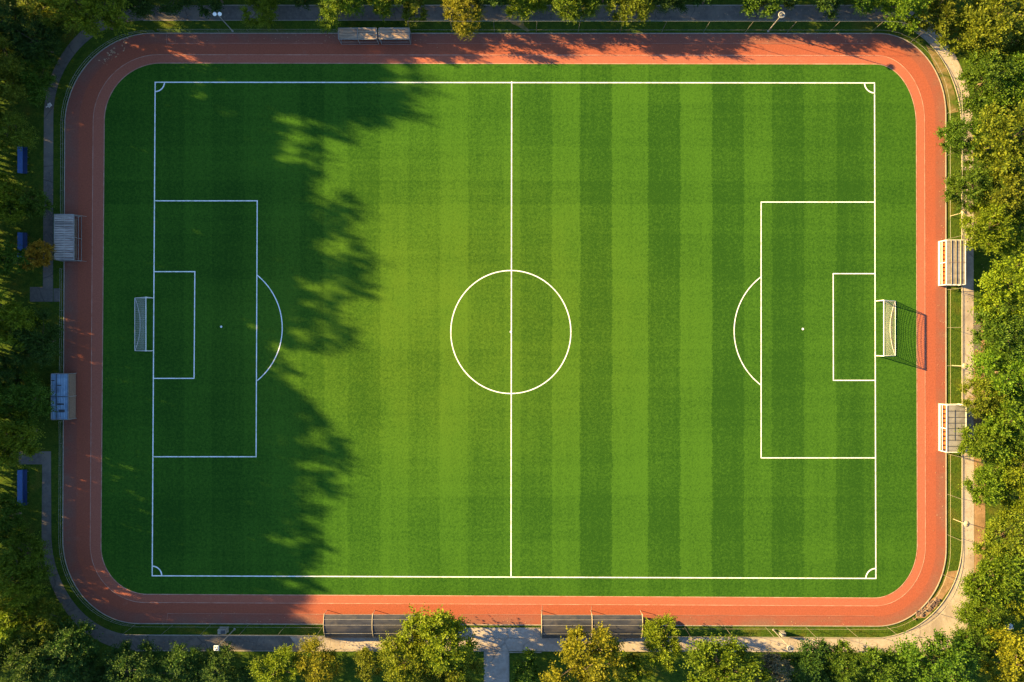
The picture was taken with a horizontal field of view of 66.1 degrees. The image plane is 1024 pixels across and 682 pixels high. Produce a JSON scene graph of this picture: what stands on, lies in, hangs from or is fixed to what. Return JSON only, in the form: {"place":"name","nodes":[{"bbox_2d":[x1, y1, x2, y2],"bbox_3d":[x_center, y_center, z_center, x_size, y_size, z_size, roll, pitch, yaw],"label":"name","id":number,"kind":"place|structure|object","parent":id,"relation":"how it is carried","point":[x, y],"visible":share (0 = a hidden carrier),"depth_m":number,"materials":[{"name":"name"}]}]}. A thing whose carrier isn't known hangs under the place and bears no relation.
{"place":"outdoors","nodes":[
{"label":"outdoors","id":0,"kind":"place"},
{"bbox_2d":[19,451,50,532],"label":"path","id":1,"kind":"structure","parent":0,"point":[44,459],"depth_m":117.99,"materials":[{"name":"concrete"}]},
{"bbox_2d":[30,116,52,301],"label":"path","id":2,"kind":"structure","parent":0,"point":[44,293],"depth_m":117.99,"materials":[{"name":"concrete"}]},
{"bbox_2d":[42,5,897,650],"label":"asphalt path","id":3,"kind":"structure","parent":0,"point":[432,13],"depth_m":117.99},
{"bbox_2d":[485,651,508,681],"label":"entrance path","id":4,"kind":"structure","parent":0,"point":[496,664],"depth_m":117.99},
{"bbox_2d":[63,34,945,625],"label":"running track","id":5,"kind":"structure","parent":0,"point":[83,284],"depth_m":117.97,"materials":[{"name":"rubber"}]},
{"bbox_2d":[51,373,76,419],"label":"team shelter","id":6,"kind":"object","parent":5,"relation":"on","point":[63,387],"visible":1,"depth_m":115.86,"materials":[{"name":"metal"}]},
{"bbox_2d":[54,214,86,261],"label":"team shelter","id":7,"kind":"object","parent":5,"relation":"on","point":[59,235],"visible":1,"depth_m":115.86,"materials":[{"name":"grey metal"}]},
{"bbox_2d":[338,28,378,43],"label":"team shelter","id":8,"kind":"object","parent":5,"relation":"on","point":[358,34],"visible":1,"depth_m":115.81,"materials":[{"name":"grey metal"}]},
{"bbox_2d":[323,610,422,637],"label":"curved shelter","id":9,"kind":"object","parent":5,"relation":"on","point":[372,625],"visible":0.72,"depth_m":115.75,"materials":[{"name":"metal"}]},
{"bbox_2d":[379,28,410,43],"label":"team shelter","id":10,"kind":"object","parent":5,"relation":"on","point":[395,33],"visible":1,"depth_m":115.80,"materials":[{"name":"grey metal"}]},
{"bbox_2d":[90,54,925,605],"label":"lane line","id":11,"kind":"object","parent":5,"relation":"on","point":[334,54],"visible":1,"depth_m":117.96,"materials":[{"name":"paint"}]},
{"bbox_2d":[166,34,866,616],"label":"faint track lines","id":12,"kind":"object","parent":5,"relation":"on","point":[464,614],"visible":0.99,"depth_m":117.91,"materials":[{"name":"paint"}]},
{"bbox_2d":[541,610,642,638],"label":"curved shelter","id":13,"kind":"object","parent":5,"relation":"on","point":[621,626],"visible":0.84,"depth_m":115.71,"materials":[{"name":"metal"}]},
{"bbox_2d":[0,0,1023,681],"bbox_3d":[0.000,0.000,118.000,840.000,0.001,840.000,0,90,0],"label":"ground","id":14,"kind":"structure","parent":0,"point":[14,284],"depth_m":118.00,"materials":[{"name":"green plant"}]},
{"bbox_2d":[0,351,27,392],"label":"broadleaf tree","id":15,"kind":"object","parent":14,"relation":"on","point":[5,375],"visible":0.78,"depth_m":112.72,"materials":[{"name":"green plant"}]},
{"bbox_2d":[0,172,29,228],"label":"broadleaf tree","id":16,"kind":"object","parent":14,"relation":"on","point":[8,216],"visible":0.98,"depth_m":112.51,"materials":[{"name":"green plant"}]},
{"bbox_2d":[0,491,31,545],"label":"broadleaf tree","id":17,"kind":"object","parent":14,"relation":"on","point":[7,521],"visible":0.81,"depth_m":113.52,"materials":[{"name":"green plant"}]},
{"bbox_2d":[0,237,31,277],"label":"broadleaf tree","id":18,"kind":"object","parent":14,"relation":"on","point":[6,270],"visible":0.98,"depth_m":112.69,"materials":[{"name":"green plant"}]},
{"bbox_2d":[0,598,36,650],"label":"broadleaf tree","id":19,"kind":"object","parent":14,"relation":"on","point":[12,629],"visible":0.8,"depth_m":111.80,"materials":[{"name":"green plant"}]},
{"bbox_2d":[0,0,37,49],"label":"broadleaf tree","id":20,"kind":"object","parent":14,"relation":"on","point":[6,11],"visible":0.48,"depth_m":112.64,"materials":[{"name":"green plant"}]},
{"bbox_2d":[0,107,38,153],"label":"broadleaf tree","id":21,"kind":"object","parent":14,"relation":"on","point":[16,137],"visible":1,"depth_m":113.13,"materials":[{"name":"green plant"}]},
{"bbox_2d":[0,33,42,106],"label":"broadleaf tree","id":22,"kind":"object","parent":14,"relation":"on","point":[9,66],"visible":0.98,"depth_m":111.17,"materials":[{"name":"green plant"}]},
{"bbox_2d":[0,397,45,474],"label":"broadleaf tree","id":23,"kind":"object","parent":14,"relation":"on","point":[12,439],"visible":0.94,"depth_m":111.03,"materials":[{"name":"green plant"}]},
{"bbox_2d":[0,289,47,351],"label":"broadleaf tree","id":24,"kind":"object","parent":14,"relation":"on","point":[11,315],"visible":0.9,"depth_m":110.59,"materials":[{"name":"green plant"}]},
{"bbox_2d":[0,549,50,615],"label":"broadleaf tree","id":25,"kind":"object","parent":14,"relation":"on","point":[12,591],"visible":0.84,"depth_m":110.73,"materials":[{"name":"green plant"}]},
{"bbox_2d":[0,364,57,435],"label":"broadleaf tree","id":26,"kind":"object","parent":14,"relation":"on","point":[16,401],"visible":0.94,"depth_m":112.04,"materials":[{"name":"green plant"}]},
{"bbox_2d":[0,521,57,585],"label":"broadleaf tree","id":27,"kind":"object","parent":14,"relation":"on","point":[16,551],"visible":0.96,"depth_m":111.73,"materials":[{"name":"green plant"}]},
{"bbox_2d":[5,188,56,218],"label":"tree","id":28,"kind":"object","parent":14,"relation":"on","point":[34,204],"visible":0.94,"depth_m":113.64,"materials":[{"name":"green plant"}]},
{"bbox_2d":[2,307,63,369],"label":"broadleaf tree","id":29,"kind":"object","parent":14,"relation":"on","point":[42,341],"visible":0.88,"depth_m":112.43,"materials":[{"name":"green plant"}]},
{"bbox_2d":[8,55,58,107],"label":"broadleaf tree","id":30,"kind":"object","parent":14,"relation":"on","point":[39,85],"visible":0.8,"depth_m":113.54,"materials":[{"name":"green plant"}]},
{"bbox_2d":[0,12,70,68],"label":"broadleaf tree","id":31,"kind":"object","parent":14,"relation":"on","point":[39,45],"visible":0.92,"depth_m":112.77,"materials":[{"name":"green plant"}]},
{"bbox_2d":[18,239,56,270],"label":"tree","id":32,"kind":"object","parent":14,"relation":"on","point":[46,248],"visible":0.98,"depth_m":113.69,"materials":[{"name":"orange plant"}]},
{"bbox_2d":[0,633,75,681],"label":"broadleaf tree","id":33,"kind":"object","parent":14,"relation":"on","point":[23,661],"visible":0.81,"depth_m":110.67,"materials":[{"name":"green plant"}]},
{"bbox_2d":[15,596,73,644],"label":"broadleaf tree","id":34,"kind":"object","parent":14,"relation":"on","point":[42,615],"visible":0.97,"depth_m":112.38,"materials":[{"name":"green plant"}]},
{"bbox_2d":[13,0,81,38],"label":"broadleaf tree","id":35,"kind":"object","parent":14,"relation":"on","point":[48,19],"visible":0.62,"depth_m":112.47,"materials":[{"name":"green plant"}]},
{"bbox_2d":[31,616,103,681],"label":"broadleaf tree","id":36,"kind":"object","parent":14,"relation":"on","point":[68,641],"visible":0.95,"depth_m":111.56,"materials":[{"name":"green plant"}]},
{"bbox_2d":[61,652,111,681],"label":"broadleaf tree","id":37,"kind":"object","parent":14,"relation":"on","point":[97,673],"visible":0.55,"depth_m":113.05,"materials":[{"name":"green plant"}]},
{"bbox_2d":[37,0,136,42],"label":"broadleaf tree","id":38,"kind":"object","parent":14,"relation":"on","point":[84,20],"visible":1,"depth_m":108.94,"materials":[{"name":"green plant"}]},
{"bbox_2d":[101,636,165,681],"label":"broadleaf tree","id":39,"kind":"object","parent":14,"relation":"on","point":[141,664],"visible":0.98,"depth_m":112.72,"materials":[{"name":"green plant"}]},
{"bbox_2d":[116,0,161,21],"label":"broadleaf tree","id":40,"kind":"object","parent":14,"relation":"on","point":[143,8],"visible":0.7,"depth_m":114.08,"materials":[{"name":"green plant"}]},
{"bbox_2d":[147,640,204,681],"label":"broadleaf tree","id":41,"kind":"object","parent":14,"relation":"on","point":[175,661],"visible":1,"depth_m":113.39,"materials":[{"name":"green plant"}]},
{"bbox_2d":[188,641,253,681],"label":"broadleaf tree","id":42,"kind":"object","parent":14,"relation":"on","point":[225,662],"visible":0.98,"depth_m":113.80,"materials":[{"name":"green plant"}]},
{"bbox_2d":[238,0,279,30],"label":"broadleaf tree","id":43,"kind":"object","parent":14,"relation":"on","point":[263,6],"visible":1,"depth_m":114.44,"materials":[{"name":"green plant"}]},
{"bbox_2d":[244,642,309,681],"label":"broadleaf tree","id":44,"kind":"object","parent":14,"relation":"on","point":[281,656],"visible":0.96,"depth_m":113.61,"materials":[{"name":"green plant"}]},
{"bbox_2d":[292,634,345,681],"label":"broadleaf tree","id":45,"kind":"object","parent":14,"relation":"on","point":[317,667],"visible":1,"depth_m":113.96,"materials":[{"name":"green plant"}]},
{"bbox_2d":[313,0,364,33],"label":"broadleaf tree","id":46,"kind":"object","parent":14,"relation":"on","point":[328,13],"visible":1,"depth_m":113.66,"materials":[{"name":"green plant"}]},
{"bbox_2d":[353,646,383,681],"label":"tree","id":47,"kind":"object","parent":14,"relation":"on","point":[364,658],"visible":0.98,"depth_m":113.90,"materials":[{"name":"green plant"}]},
{"bbox_2d":[365,0,404,21],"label":"tree","id":48,"kind":"object","parent":14,"relation":"on","point":[386,6],"visible":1,"depth_m":114.21,"materials":[{"name":"green plant"}]},
{"bbox_2d":[375,623,442,681],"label":"broadleaf tree","id":49,"kind":"object","parent":14,"relation":"on","point":[391,652],"visible":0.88,"depth_m":111.93,"materials":[{"name":"green plant"}]},
{"bbox_2d":[401,0,429,27],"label":"tree","id":50,"kind":"object","parent":14,"relation":"on","point":[414,6],"visible":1,"depth_m":115.05,"materials":[{"name":"green plant"}]},
{"bbox_2d":[394,603,481,681],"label":"broadleaf tree","id":51,"kind":"object","parent":14,"relation":"on","point":[427,631],"visible":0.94,"depth_m":111.97,"materials":[{"name":"green plant"}]},
{"bbox_2d":[413,648,486,681],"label":"broadleaf tree","id":52,"kind":"object","parent":14,"relation":"on","point":[447,676],"visible":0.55,"depth_m":113.25,"materials":[{"name":"green plant"}]},
{"bbox_2d":[441,0,486,40],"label":"broadleaf tree","id":53,"kind":"object","parent":14,"relation":"on","point":[463,9],"visible":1,"depth_m":114.29,"materials":[{"name":"yellow plant"}]},
{"bbox_2d":[459,628,540,637],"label":"forecourt","id":54,"kind":"structure","parent":14,"relation":"on","point":[512,632],"depth_m":117.98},
{"bbox_2d":[62,33,946,626],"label":"track kerb","id":55,"kind":"structure","parent":14,"relation":"on","point":[536,33],"depth_m":117.91,"materials":[{"name":"concrete"}]},
{"bbox_2d":[101,63,916,597],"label":"pitch","id":56,"kind":"object","parent":14,"relation":"on","point":[355,439],"visible":1,"depth_m":117.96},
{"bbox_2d":[101,63,917,597],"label":"track edge line","id":57,"kind":"object","parent":56,"relation":"on","point":[493,63],"visible":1,"depth_m":117.95,"materials":[{"name":"paint"}]},
{"bbox_2d":[152,81,875,578],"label":"pitch markings","id":58,"kind":"object","parent":56,"relation":"on","point":[466,373],"visible":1,"depth_m":117.95,"materials":[{"name":"paint"}]},
{"bbox_2d":[498,0,548,23],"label":"broadleaf tree","id":59,"kind":"object","parent":14,"relation":"on","point":[533,6],"visible":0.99,"depth_m":114.66,"materials":[{"name":"green plant"}]},
{"bbox_2d":[510,647,541,681],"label":"tree","id":60,"kind":"object","parent":14,"relation":"on","point":[524,673],"visible":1,"depth_m":114.42,"materials":[{"name":"green plant"}]},
{"bbox_2d":[135,5,962,681],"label":"path kerb","id":61,"kind":"structure","parent":14,"relation":"on","point":[671,637],"depth_m":117.94,"materials":[{"name":"concrete"}]},
{"bbox_2d":[541,0,603,25],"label":"broadleaf tree","id":62,"kind":"object","parent":14,"relation":"on","point":[572,9],"visible":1,"depth_m":113.86,"materials":[{"name":"green plant"}]},
{"bbox_2d":[538,621,634,681],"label":"broadleaf tree","id":63,"kind":"object","parent":14,"relation":"on","point":[583,660],"visible":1,"depth_m":111.59,"materials":[{"name":"green plant"}]},
{"bbox_2d":[603,0,657,26],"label":"broadleaf tree","id":64,"kind":"object","parent":14,"relation":"on","point":[639,7],"visible":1,"depth_m":113.79,"materials":[{"name":"green plant"}]},
{"bbox_2d":[612,652,654,681],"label":"tree","id":65,"kind":"object","parent":14,"relation":"on","point":[636,675],"visible":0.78,"depth_m":114.23,"materials":[{"name":"green plant"}]},
{"bbox_2d":[640,610,683,674],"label":"broadleaf tree","id":66,"kind":"object","parent":14,"relation":"on","point":[656,638],"visible":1,"depth_m":113.58,"materials":[{"name":"green plant"}]},
{"bbox_2d":[679,632,776,681],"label":"broadleaf tree","id":67,"kind":"object","parent":14,"relation":"on","point":[728,655],"visible":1,"depth_m":111.39,"materials":[{"name":"green plant"}]},
{"bbox_2d":[739,0,783,18],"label":"tree","id":68,"kind":"object","parent":14,"relation":"on","point":[755,5],"visible":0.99,"depth_m":113.76,"materials":[{"name":"green plant"}]},
{"bbox_2d":[754,647,793,681],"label":"tree","id":69,"kind":"object","parent":14,"relation":"on","point":[775,666],"visible":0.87,"depth_m":113.54,"materials":[{"name":"green plant"}]},
{"bbox_2d":[781,635,847,681],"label":"broadleaf tree","id":70,"kind":"object","parent":14,"relation":"on","point":[813,669],"visible":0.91,"depth_m":113.71,"materials":[{"name":"green plant"}]},
{"bbox_2d":[813,0,844,22],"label":"tree","id":71,"kind":"object","parent":14,"relation":"on","point":[822,5],"visible":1,"depth_m":114.56,"materials":[{"name":"green plant"}]},
{"bbox_2d":[819,638,866,681],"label":"broadleaf tree","id":72,"kind":"object","parent":14,"relation":"on","point":[848,657],"visible":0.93,"depth_m":113.30,"materials":[{"name":"green plant"}]},
{"bbox_2d":[840,642,918,681],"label":"broadleaf tree","id":73,"kind":"object","parent":14,"relation":"on","point":[872,665],"visible":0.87,"depth_m":112.75,"materials":[{"name":"green plant"}]},
{"bbox_2d":[867,0,935,35],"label":"broadleaf tree","id":74,"kind":"object","parent":14,"relation":"on","point":[901,8],"visible":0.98,"depth_m":113.66,"materials":[{"name":"green plant"}]},
{"bbox_2d":[890,628,980,681],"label":"broadleaf tree","id":75,"kind":"object","parent":14,"relation":"on","point":[957,657],"visible":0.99,"depth_m":111.94,"materials":[{"name":"green plant"}]},
{"bbox_2d":[916,570,957,617],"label":"worn bend","id":76,"kind":"object","parent":14,"relation":"on","point":[945,586],"visible":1,"depth_m":117.99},
{"bbox_2d":[911,0,969,35],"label":"broadleaf tree","id":77,"kind":"object","parent":14,"relation":"on","point":[944,13],"visible":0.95,"depth_m":113.11,"materials":[{"name":"green plant"}]},
{"bbox_2d":[926,45,958,113],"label":"worn corner","id":78,"kind":"object","parent":14,"relation":"on","point":[950,97],"visible":1,"depth_m":117.99,"materials":[{"name":"beige soil"}]},
{"bbox_2d":[938,240,965,285],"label":"team shelter","id":79,"kind":"object","parent":14,"relation":"on","point":[949,261],"visible":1,"depth_m":115.81,"materials":[{"name":"white paint"}]},
{"bbox_2d":[938,404,966,452],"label":"team shelter","id":80,"kind":"object","parent":14,"relation":"on","point":[955,416],"visible":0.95,"depth_m":115.86,"materials":[{"name":"metal"}]},
{"bbox_2d":[933,116,982,159],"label":"broadleaf tree","id":81,"kind":"object","parent":14,"relation":"on","point":[959,131],"visible":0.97,"depth_m":113.81,"materials":[{"name":"green plant"}]},
{"bbox_2d":[930,2,1005,58],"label":"broadleaf tree","id":82,"kind":"object","parent":14,"relation":"on","point":[965,28],"visible":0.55,"depth_m":113.93,"materials":[{"name":"green plant"}]},
{"bbox_2d":[940,152,1000,213],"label":"broadleaf tree","id":83,"kind":"object","parent":14,"relation":"on","point":[971,176],"visible":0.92,"depth_m":113.54,"materials":[{"name":"green plant"}]},
{"bbox_2d":[949,611,998,669],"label":"broadleaf tree","id":84,"kind":"object","parent":14,"relation":"on","point":[982,640],"visible":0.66,"depth_m":113.77,"materials":[{"name":"green plant"}]},
{"bbox_2d":[974,319,984,571],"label":"dirt strip","id":85,"kind":"object","parent":14,"relation":"on","point":[979,519],"visible":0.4,"depth_m":117.99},
{"bbox_2d":[952,568,1014,632],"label":"broadleaf tree","id":86,"kind":"object","parent":14,"relation":"on","point":[992,617],"visible":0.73,"depth_m":113.70,"materials":[{"name":"green plant"}]},
{"bbox_2d":[956,372,1011,419],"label":"broadleaf tree","id":87,"kind":"object","parent":14,"relation":"on","point":[979,403],"visible":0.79,"depth_m":113.35,"materials":[{"name":"green plant"}]},
{"bbox_2d":[956,417,1018,463],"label":"broadleaf tree","id":88,"kind":"object","parent":14,"relation":"on","point":[984,442],"visible":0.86,"depth_m":113.25,"materials":[{"name":"green plant"}]},
{"bbox_2d":[952,47,1023,122],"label":"broadleaf tree","id":89,"kind":"object","parent":14,"relation":"on","point":[987,73],"visible":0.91,"depth_m":112.43,"materials":[{"name":"green plant"}]},
{"bbox_2d":[957,197,1018,259],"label":"broadleaf tree","id":90,"kind":"object","parent":14,"relation":"on","point":[993,240],"visible":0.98,"depth_m":112.56,"materials":[{"name":"green plant"}]},
{"bbox_2d":[955,0,1023,59],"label":"broadleaf tree","id":91,"kind":"object","parent":14,"relation":"on","point":[998,35],"visible":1,"depth_m":111.03,"materials":[{"name":"green plant"}]},
{"bbox_2d":[957,541,1023,610],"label":"broadleaf tree","id":92,"kind":"object","parent":14,"relation":"on","point":[1004,566],"visible":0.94,"depth_m":111.65,"materials":[{"name":"green plant"}]},
{"bbox_2d":[958,459,1023,507],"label":"broadleaf tree","id":93,"kind":"object","parent":14,"relation":"on","point":[992,487],"visible":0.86,"depth_m":113.19,"materials":[{"name":"green plant"}]},
{"bbox_2d":[964,338,1023,401],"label":"broadleaf tree","id":94,"kind":"object","parent":14,"relation":"on","point":[986,359],"visible":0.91,"depth_m":112.40,"materials":[{"name":"green plant"}]},
{"bbox_2d":[967,301,1023,367],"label":"broadleaf tree","id":95,"kind":"object","parent":14,"relation":"on","point":[995,335],"visible":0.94,"depth_m":111.86,"materials":[{"name":"green plant"}]},
{"bbox_2d":[967,498,1023,567],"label":"broadleaf tree","id":96,"kind":"object","parent":14,"relation":"on","point":[1010,542],"visible":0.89,"depth_m":113.06,"materials":[{"name":"green plant"}]},
{"bbox_2d":[968,94,1023,184],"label":"broadleaf tree","id":97,"kind":"object","parent":14,"relation":"on","point":[1003,148],"visible":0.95,"depth_m":110.61,"materials":[{"name":"green plant"}]},
{"bbox_2d":[968,249,1023,325],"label":"broadleaf tree","id":98,"kind":"object","parent":14,"relation":"on","point":[995,280],"visible":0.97,"depth_m":112.13,"materials":[{"name":"green plant"}]},
{"bbox_2d":[975,383,1023,467],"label":"broadleaf tree","id":99,"kind":"object","parent":14,"relation":"on","point":[1003,426],"visible":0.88,"depth_m":112.41,"materials":[{"name":"green plant"}]},
{"bbox_2d":[977,620,1023,681],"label":"broadleaf tree","id":100,"kind":"object","parent":14,"relation":"on","point":[1009,668],"visible":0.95,"depth_m":112.31,"materials":[{"name":"yellow plant"}]},
{"bbox_2d":[981,568,1023,622],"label":"broadleaf tree","id":101,"kind":"object","parent":14,"relation":"on","point":[1016,603],"visible":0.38,"depth_m":112.66,"materials":[{"name":"green plant"}]},
{"bbox_2d":[983,155,1023,226],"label":"broadleaf tree","id":102,"kind":"object","parent":14,"relation":"on","point":[1014,192],"visible":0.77,"depth_m":111.39,"materials":[{"name":"green plant"}]},
{"bbox_2d":[983,49,1023,117],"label":"broadleaf tree","id":103,"kind":"object","parent":14,"relation":"on","point":[1020,86],"visible":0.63,"depth_m":112.03,"materials":[{"name":"green plant"}]},
{"bbox_2d":[991,446,1023,522],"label":"broadleaf tree","id":104,"kind":"object","parent":14,"relation":"on","point":[1019,472],"visible":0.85,"depth_m":112.73,"materials":[{"name":"green plant"}]},
{"bbox_2d":[994,201,1023,257],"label":"broadleaf tree","id":105,"kind":"object","parent":14,"relation":"on","point":[1019,245],"visible":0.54,"depth_m":113.08,"materials":[{"name":"green plant"}]},
{"bbox_2d":[290,11,973,651],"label":"ring path","id":106,"kind":"structure","parent":0,"point":[942,619],"depth_m":117.99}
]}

